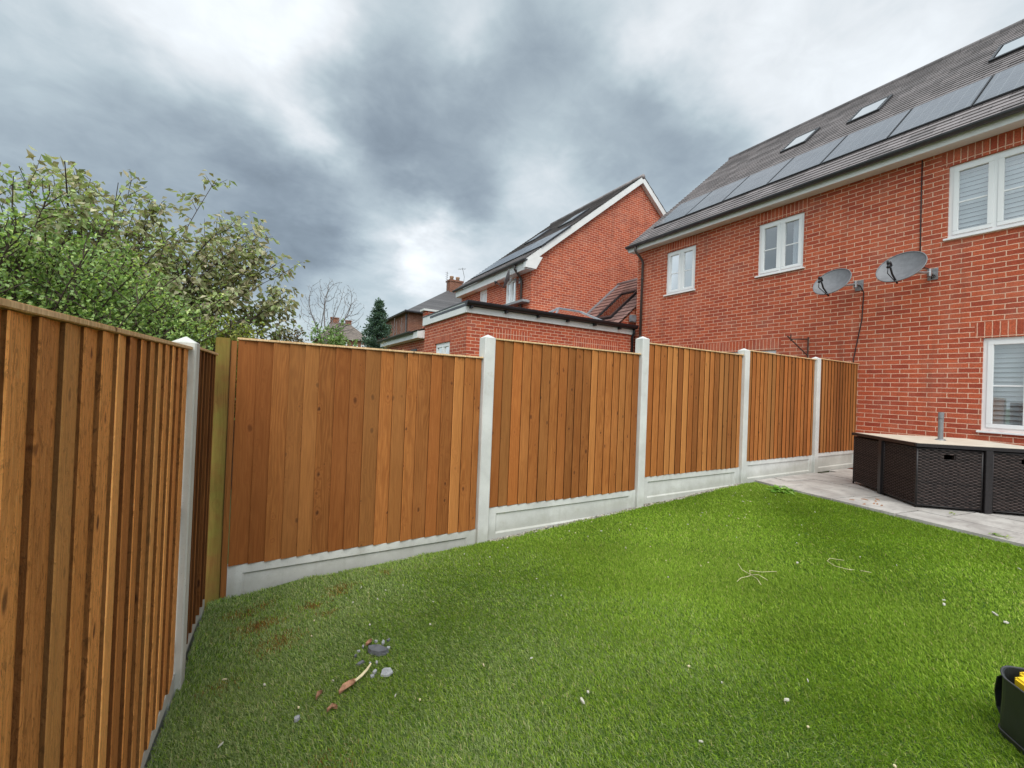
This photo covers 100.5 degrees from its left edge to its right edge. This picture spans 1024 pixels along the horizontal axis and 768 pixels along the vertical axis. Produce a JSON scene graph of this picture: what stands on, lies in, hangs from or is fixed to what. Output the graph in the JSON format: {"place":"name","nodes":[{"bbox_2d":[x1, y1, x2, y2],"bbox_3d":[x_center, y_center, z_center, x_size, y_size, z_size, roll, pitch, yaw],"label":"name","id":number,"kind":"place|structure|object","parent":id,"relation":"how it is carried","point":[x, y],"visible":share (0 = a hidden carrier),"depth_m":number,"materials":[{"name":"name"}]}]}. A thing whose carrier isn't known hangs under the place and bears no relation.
{"place":"outdoors","nodes":[
{"label":"outdoors","id":0,"kind":"place"},
{"bbox_2d":[0,0,1023,342],"label":"sky","id":1,"kind":"structure","parent":0,"point":[391,148],"materials":[{"name":"grey"}]},
{"bbox_2d":[227,471,828,563],"bbox_3d":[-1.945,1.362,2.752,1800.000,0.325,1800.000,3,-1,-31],"label":"ground","id":2,"kind":"structure","parent":0,"point":[230,510],"depth_m":5.11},
{"bbox_2d":[0,173,264,349],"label":"evergreen shrub","id":3,"kind":"object","parent":2,"relation":"on","point":[74,294],"visible":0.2,"depth_m":3.66,"materials":[{"name":"green plant"}]},
{"bbox_2d":[0,146,309,350],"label":"cherry tree","id":4,"kind":"object","parent":2,"relation":"on","point":[230,279],"visible":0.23,"depth_m":6.13,"materials":[{"name":"green plant"}]},
{"bbox_2d":[140,673,174,767],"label":"gravel board","id":5,"kind":"object","parent":2,"relation":"on","point":[168,698],"visible":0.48,"depth_m":1.75,"materials":[{"name":"concrete"}]},
{"bbox_2d":[0,297,192,767],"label":"fence panel","id":6,"kind":"object","parent":5,"relation":"on","point":[92,423],"visible":1,"depth_m":1.02,"materials":[{"name":"brown wood"}]},
{"bbox_2d":[172,337,199,694],"bbox_3d":[-1.569,0.724,1.996,0.096,1.895,0.092,3,-1,-28],"label":"concrete post","id":7,"kind":"object","parent":2,"relation":"on","point":[186,513],"visible":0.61,"depth_m":1.98,"materials":[{"name":"grey concrete"}]},
{"bbox_2d":[185,599,204,668],"bbox_3d":[-1.775,1.437,2.331,0.047,0.250,0.691,3,-1,-28],"label":"gravel board","id":8,"kind":"object","parent":2,"relation":"on","point":[194,628],"visible":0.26,"depth_m":2.39,"materials":[{"name":"concrete"}]},
{"bbox_2d":[186,347,218,643],"bbox_3d":[-1.739,0.561,2.343,0.068,1.502,0.669,3,-1,-28],"label":"fence panel","id":9,"kind":"object","parent":8,"relation":"on","point":[202,475],"visible":0.63,"depth_m":2.34,"materials":[{"name":"brown wood"}]},
{"bbox_2d":[204,337,231,610],"bbox_3d":[-1.914,0.657,2.766,0.080,1.915,0.100,3,-1,-31],"label":"wooden post","id":10,"kind":"object","parent":2,"relation":"on","point":[218,467],"visible":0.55,"depth_m":2.73,"materials":[{"name":"brown wood"}]},
{"bbox_2d":[220,341,237,597],"bbox_3d":[-1.848,0.553,2.780,0.032,1.670,0.030,3,-1,-31],"label":"wooden batten","id":11,"kind":"object","parent":10,"relation":"attached to","point":[228,474],"visible":1,"depth_m":2.77,"materials":[{"name":"brown wood"}]},
{"bbox_2d":[197,302,272,489],"bbox_3d":[-3.652,0.151,5.589,0.937,2.450,0.859,2,-1,11],"label":"golden shrub","id":12,"kind":"object","parent":2,"relation":"on","point":[233,336],"visible":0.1,"depth_m":5.46,"materials":[{"name":"green plant"}]},
{"bbox_2d":[268,324,312,342],"bbox_3d":[-4.088,0.117,7.689,0.977,2.524,0.923,2,-1,-7],"label":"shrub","id":13,"kind":"object","parent":2,"relation":"on","point":[295,338],"visible":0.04,"depth_m":7.75,"materials":[{"name":"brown plant"}]},
{"bbox_2d":[303,318,358,346],"bbox_3d":[-5.083,-0.239,11.835,1.724,3.235,1.413,3,-1,-31],"label":"bright shrub","id":14,"kind":"object","parent":2,"relation":"on","point":[334,341],"visible":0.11,"depth_m":11.79,"materials":[{"name":"green plant"}]},
{"bbox_2d":[301,280,364,343],"bbox_3d":[-8.409,-1.798,19.825,2.794,6.231,1.876,3,-1,-31],"label":"bare tree","id":15,"kind":"object","parent":2,"relation":"on","point":[323,313],"visible":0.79,"depth_m":19.74,"materials":[{"name":"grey plant"}]},
{"bbox_2d":[311,317,368,347],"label":"brick house","id":16,"kind":"structure","parent":2,"relation":"on","point":[354,334],"depth_m":46.95,"materials":[{"name":"brown brick"}]},
{"bbox_2d":[226,529,475,597],"bbox_3d":[-1.107,1.380,3.260,1.830,0.300,0.047,3,-1,-31],"label":"gravel board","id":17,"kind":"object","parent":2,"relation":"on","point":[246,578],"visible":0.41,"depth_m":3.11,"materials":[{"name":"concrete"}]},
{"bbox_2d":[228,337,482,566],"bbox_3d":[-1.068,0.480,3.263,1.798,1.502,0.072,3,-1,-31],"label":"fence panel","id":18,"kind":"object","parent":17,"relation":"on","point":[337,447],"visible":1,"depth_m":3.15,"materials":[{"name":"brown wood"}]},
{"bbox_2d":[360,297,392,348],"bbox_3d":[-6.639,-1.434,20.761,3.010,5.660,2.788,2,-1,-5],"label":"conifer tree","id":19,"kind":"object","parent":2,"relation":"on","point":[379,328],"visible":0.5,"depth_m":20.64,"materials":[{"name":"green plant"}]},
{"bbox_2d":[376,328,424,351],"bbox_3d":[-2.375,-0.322,14.265,3.375,3.452,4.288,3,-1,-31],"label":"brick extension","id":20,"kind":"object","parent":2,"relation":"on","point":[410,340],"visible":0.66,"depth_m":12.79,"materials":[{"name":"white paint"}]},
{"bbox_2d":[378,276,463,339],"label":"brick house","id":21,"kind":"structure","parent":2,"relation":"on","point":[411,319],"depth_m":27.61,"materials":[{"name":"grey tile"}]},
{"bbox_2d":[475,335,495,543],"bbox_3d":[-0.254,0.627,3.749,0.104,2.125,0.118,3,-1,-31],"label":"concrete post","id":22,"kind":"object","parent":2,"relation":"on","point":[487,348],"visible":0.78,"depth_m":3.70,"materials":[{"name":"grey concrete"}]},
{"bbox_2d":[420,300,638,355],"bbox_3d":[0.382,-0.355,11.816,5.160,3.690,3.307,3,-1,-31],"label":"brick extension","id":23,"kind":"object","parent":2,"relation":"on","point":[463,327],"visible":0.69,"depth_m":10.33,"materials":[{"name":"red brick"}]},
{"bbox_2d":[436,342,449,353],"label":"window","id":24,"kind":"structure","parent":23,"relation":"in","point":[443,348],"depth_m":10.54,"materials":[{"name":"white plastic"}]},
{"bbox_2d":[488,490,634,539],"bbox_3d":[0.551,1.280,4.236,1.853,0.300,0.047,3,-1,-31],"label":"gravel board","id":25,"kind":"object","parent":2,"relation":"on","point":[508,520],"visible":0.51,"depth_m":4.11,"materials":[{"name":"concrete"}]},
{"bbox_2d":[489,338,640,507],"bbox_3d":[0.590,0.380,4.239,1.821,1.503,0.072,3,-1,-31],"label":"fence panel","id":26,"kind":"object","parent":25,"relation":"on","point":[564,424],"visible":0.94,"depth_m":4.14,"materials":[{"name":"brown wood"}]},
{"bbox_2d":[635,336,649,507],"bbox_3d":[1.410,0.617,4.730,0.104,2.295,0.118,3,-1,-31],"label":"concrete post","id":27,"kind":"object","parent":2,"relation":"on","point":[642,344],"visible":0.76,"depth_m":4.68,"materials":[{"name":"grey concrete"}]},
{"bbox_2d":[644,467,738,503],"bbox_3d":[2.217,1.223,5.217,1.853,0.300,0.047,3,-1,-31],"label":"gravel board","id":28,"kind":"object","parent":2,"relation":"on","point":[666,487],"visible":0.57,"depth_m":5.12,"materials":[{"name":"concrete"}]},
{"bbox_2d":[645,343,743,476],"bbox_3d":[2.256,0.323,5.221,1.821,1.503,0.072,3,-1,-31],"label":"fence panel","id":29,"kind":"object","parent":28,"relation":"on","point":[693,408],"visible":0.89,"depth_m":5.15,"materials":[{"name":"brown wood"}]},
{"bbox_2d":[738,348,749,483],"bbox_3d":[3.071,0.680,5.710,0.104,2.318,0.118,3,-1,-31],"label":"concrete post","id":30,"kind":"object","parent":2,"relation":"on","point":[744,413],"visible":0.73,"depth_m":5.66,"materials":[{"name":"grey concrete"}]},
{"bbox_2d":[746,455,811,482],"bbox_3d":[3.881,1.227,6.198,1.853,0.300,0.047,3,-1,-31],"label":"gravel board","id":31,"kind":"object","parent":2,"relation":"on","point":[769,468],"visible":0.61,"depth_m":6.15,"materials":[{"name":"concrete"}]},
{"bbox_2d":[747,350,816,460],"bbox_3d":[3.919,0.327,6.202,1.821,1.503,0.072,3,-1,-31],"label":"fence panel","id":32,"kind":"object","parent":31,"relation":"on","point":[780,406],"visible":0.95,"depth_m":6.14,"materials":[{"name":"brown wood"}]},
{"bbox_2d":[812,357,820,472],"bbox_3d":[4.733,0.743,6.691,0.104,2.342,0.118,3,-1,-31],"label":"concrete post","id":33,"kind":"object","parent":2,"relation":"on","point":[816,409],"visible":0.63,"depth_m":6.64,"materials":[{"name":"grey concrete"}]},
{"bbox_2d":[452,174,666,322],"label":"brick house","id":34,"kind":"structure","parent":0,"point":[582,259],"depth_m":14.22,"materials":[{"name":"red brick"}]},
{"bbox_2d":[480,289,486,301],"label":"window","id":35,"kind":"structure","parent":34,"relation":"in","point":[483,294],"depth_m":15.70,"materials":[{"name":"white plastic"}]},
{"bbox_2d":[494,269,519,306],"bbox_3d":[-0.119,-2.944,13.244,0.814,1.250,0.470,3,-1,-31],"label":"satellite dish","id":36,"kind":"object","parent":34,"relation":"attached to","point":[507,279],"visible":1,"depth_m":13.18,"materials":[{"name":"grey metal"}]},
{"bbox_2d":[506,278,515,303],"bbox_3d":[0.005,-3.017,13.965,0.082,0.820,0.680,3,-1,-31],"label":"window","id":37,"kind":"structure","parent":34,"relation":"in","point":[511,287],"depth_m":13.96,"materials":[{"name":"white plastic"}]},
{"bbox_2d":[524,228,550,244],"bbox_3d":[1.032,-5.929,17.177,0.788,0.649,0.800,3,-1,-31],"label":"roof window","id":38,"kind":"structure","parent":34,"relation":"in","point":[544,232],"depth_m":16.94,"materials":[{"name":"white glass"}]},
{"bbox_2d":[558,208,589,227],"bbox_3d":[2.200,-5.902,15.196,0.788,0.649,0.800,3,-1,-31],"label":"roof window","id":39,"kind":"structure","parent":34,"relation":"in","point":[573,218],"depth_m":14.98,"materials":[{"name":"white glass"}]},
{"bbox_2d":[145,482,1023,767],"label":"lawn","id":40,"kind":"structure","parent":0,"point":[685,724],"depth_m":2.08,"materials":[{"name":"green plant"}]},
{"bbox_2d":[294,715,299,722],"bbox_3d":[-0.887,1.378,1.755,0.021,0.016,0.021,2,-1,-11],"label":"pebble","id":41,"kind":"object","parent":40,"relation":"on","point":[296,718],"visible":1,"depth_m":1.75,"materials":[{"name":"stone"}]},
{"bbox_2d":[316,690,322,698],"bbox_3d":[-0.854,1.374,1.888,0.019,0.025,0.045,2,-1,-7],"label":"dead leaf","id":42,"kind":"object","parent":40,"relation":"on","point":[319,692],"visible":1,"depth_m":1.89,"materials":[{"name":"plant"}]},
{"bbox_2d":[327,703,337,711],"bbox_3d":[-0.759,1.365,1.796,0.040,0.028,0.020,3,-1,-31],"label":"dead leaf","id":43,"kind":"object","parent":40,"relation":"on","point":[333,706],"visible":1,"depth_m":1.80,"materials":[{"name":"plant"}]},
{"bbox_2d":[339,663,371,693],"bbox_3d":[-0.713,1.363,1.968,0.042,0.030,0.196,2,-1,27],"label":"dead leaf","id":44,"kind":"object","parent":40,"relation":"on","point":[347,684],"visible":1,"depth_m":1.94,"materials":[{"name":"plant"}]},
{"bbox_2d":[368,644,388,656],"bbox_3d":[-0.688,1.361,2.181,0.110,0.033,0.049,2,-1,8],"label":"slate piece","id":45,"kind":"object","parent":40,"relation":"on","point":[378,650],"visible":1,"depth_m":2.17,"materials":[{"name":"grey stone"}]},
{"bbox_2d":[380,667,392,676],"bbox_3d":[-0.594,1.372,2.028,0.056,0.019,0.041,2,-1,-4],"label":"stone flake","id":46,"kind":"object","parent":40,"relation":"on","point":[386,672],"visible":1,"depth_m":2.02,"materials":[{"name":"white stone"}]},
{"bbox_2d":[488,482,746,541],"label":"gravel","id":47,"kind":"structure","parent":40,"relation":"on","point":[629,509],"depth_m":4.48,"materials":[{"name":"grey gravel"}]},
{"bbox_2d":[738,564,776,583],"bbox_3d":[1.749,1.353,3.023,0.353,0.062,0.212,2,-1,5],"label":"dried root","id":48,"kind":"object","parent":40,"relation":"on","point":[755,574],"visible":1,"depth_m":3.04,"materials":[{"name":"plant"}]},
{"bbox_2d":[766,485,795,494],"bbox_3d":[3.341,1.293,5.245,0.393,0.057,0.335,3,-1,-31],"label":"weed","id":49,"kind":"object","parent":40,"relation":"on","point":[776,488],"visible":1,"depth_m":5.23,"materials":[{"name":"green plant"}]},
{"bbox_2d":[994,665,1023,754],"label":"tool bag","id":50,"kind":"object","parent":40,"relation":"on","point":[1009,697],"visible":0.99,"depth_m":1.67,"materials":[{"name":"black fabric"}]},
{"bbox_2d":[1015,672,1023,690],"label":"power tool","id":51,"kind":"object","parent":50,"relation":"in","point":[1019,681],"visible":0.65,"depth_m":1.66,"materials":[{"name":"yellow plastic"}]},
{"bbox_2d":[587,278,637,352],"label":"link building","id":52,"kind":"structure","parent":0,"point":[617,302],"depth_m":12.97,"materials":[{"name":"brown tile"}]},
{"bbox_2d":[596,289,636,319],"bbox_3d":[3.178,-2.396,12.889,1.216,1.072,0.750,3,-1,-31],"label":"roof window","id":53,"kind":"structure","parent":52,"relation":"in","point":[623,298],"depth_m":12.90,"materials":[{"name":"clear glass"}]},
{"bbox_2d":[625,19,1023,468],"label":"brick house","id":54,"kind":"structure","parent":0,"point":[745,249],"depth_m":7.39,"materials":[{"name":"red brick"}]},
{"bbox_2d":[663,245,695,296],"bbox_3d":[4.259,-2.837,10.734,0.150,1.135,0.930,3,-1,-31],"label":"window","id":55,"kind":"structure","parent":54,"relation":"in","point":[681,263],"depth_m":10.72,"materials":[{"name":"white plastic"}]},
{"bbox_2d":[730,350,775,353],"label":"window","id":56,"kind":"structure","parent":54,"relation":"in","point":[769,351],"depth_m":8.80,"materials":[{"name":"white plastic"}]},
{"bbox_2d":[754,212,804,277],"bbox_3d":[5.815,-2.798,8.877,0.945,1.145,0.950,3,-1,-31],"label":"window","id":57,"kind":"structure","parent":54,"relation":"in","point":[781,241],"depth_m":8.77,"materials":[{"name":"white plastic"}]},
{"bbox_2d":[787,334,808,357],"bbox_3d":[5.439,-0.716,8.109,0.448,0.440,0.029,2,-1,-5],"label":"wall bracket","id":58,"kind":"object","parent":54,"relation":"attached to","point":[807,339],"depth_m":8.12,"materials":[{"name":"metal"}]},
{"bbox_2d":[780,127,820,153],"bbox_3d":[7.353,-6.214,10.869,0.739,0.641,0.600,3,-1,-31],"label":"roof window","id":59,"kind":"structure","parent":54,"relation":"in","point":[803,138],"depth_m":10.79,"materials":[{"name":"white glass"}]},
{"bbox_2d":[813,268,863,362],"bbox_3d":[5.580,-0.372,7.286,0.973,3.249,0.522,2,-1,5],"label":"satellite dish","id":60,"kind":"object","parent":54,"relation":"attached to","point":[830,282],"visible":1,"depth_m":7.38,"materials":[{"name":"grey metal"}]},
{"bbox_2d":[846,94,892,124],"bbox_3d":[8.084,-6.197,9.629,0.739,0.641,0.600,3,-1,-31],"label":"roof window","id":61,"kind":"structure","parent":54,"relation":"in","point":[874,107],"depth_m":9.56,"materials":[{"name":"white glass"}]},
{"bbox_2d":[876,160,937,283],"bbox_3d":[6.127,-2.552,6.518,1.033,2.088,0.573,2,-1,0],"label":"satellite dish","id":62,"kind":"object","parent":54,"relation":"attached to","point":[901,266],"visible":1,"depth_m":6.56,"materials":[{"name":"grey metal"}]},
{"bbox_2d":[943,145,1023,241],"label":"window","id":63,"kind":"structure","parent":54,"relation":"in","point":[986,194],"depth_m":6.28,"materials":[{"name":"white plastic"}]},
{"bbox_2d":[976,336,1023,435],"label":"window","id":64,"kind":"structure","parent":54,"relation":"in","point":[1003,357],"depth_m":6.07,"materials":[{"name":"white plastic"}]},
{"bbox_2d":[988,35,1023,63],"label":"roof window","id":65,"kind":"structure","parent":54,"relation":"in","point":[1017,44],"depth_m":7.77,"materials":[{"name":"white glass"}]},
{"bbox_2d":[755,468,1023,546],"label":"patio","id":66,"kind":"structure","parent":0,"point":[838,485],"depth_m":4.60,"materials":[{"name":"stone"}]},
{"bbox_2d":[818,450,852,471],"bbox_3d":[5.358,1.268,7.069,1.423,0.300,0.047,3,-1,-31],"label":"gravel board","id":67,"kind":"object","parent":66,"relation":"on","point":[828,461],"visible":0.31,"depth_m":7.04,"materials":[{"name":"concrete"}]},
{"bbox_2d":[818,358,858,452],"bbox_3d":[5.396,0.368,7.073,1.391,1.503,0.072,3,-1,-31],"label":"fence panel","id":68,"kind":"object","parent":67,"relation":"on","point":[838,405],"visible":0.86,"depth_m":7.03,"materials":[{"name":"brown wood"}]},
{"bbox_2d":[852,436,936,488],"bbox_3d":[4.929,1.047,5.523,0.599,0.650,0.598,2,-1,13],"label":"storage box","id":69,"kind":"object","parent":66,"relation":"on","point":[865,460],"visible":0.42,"depth_m":5.60,"materials":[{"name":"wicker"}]},
{"bbox_2d":[882,442,983,512],"bbox_3d":[4.773,1.035,4.871,0.599,0.650,0.598,2,-1,13],"label":"garden chair","id":70,"kind":"object","parent":66,"relation":"on","point":[942,477],"visible":1,"depth_m":4.62,"materials":[{"name":"wicker"}]},
{"bbox_2d":[852,432,1023,513],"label":"garden table","id":71,"kind":"object","parent":66,"relation":"on","point":[987,448],"visible":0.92,"depth_m":4.72,"materials":[{"name":"wood"}]},
{"bbox_2d":[935,412,944,448],"bbox_3d":[5.169,0.858,5.145,0.100,1.037,0.098,3,-1,-31],"label":"parasol pole","id":72,"kind":"object","parent":66,"relation":"on","point":[940,425],"visible":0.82,"depth_m":5.13,"materials":[{"name":"grey metal"}]},
{"bbox_2d":[964,449,1023,513],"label":"garden chair","id":73,"kind":"object","parent":66,"relation":"on","point":[1008,484],"visible":0.44,"depth_m":4.47,"materials":[{"name":"wicker"}]}
]}

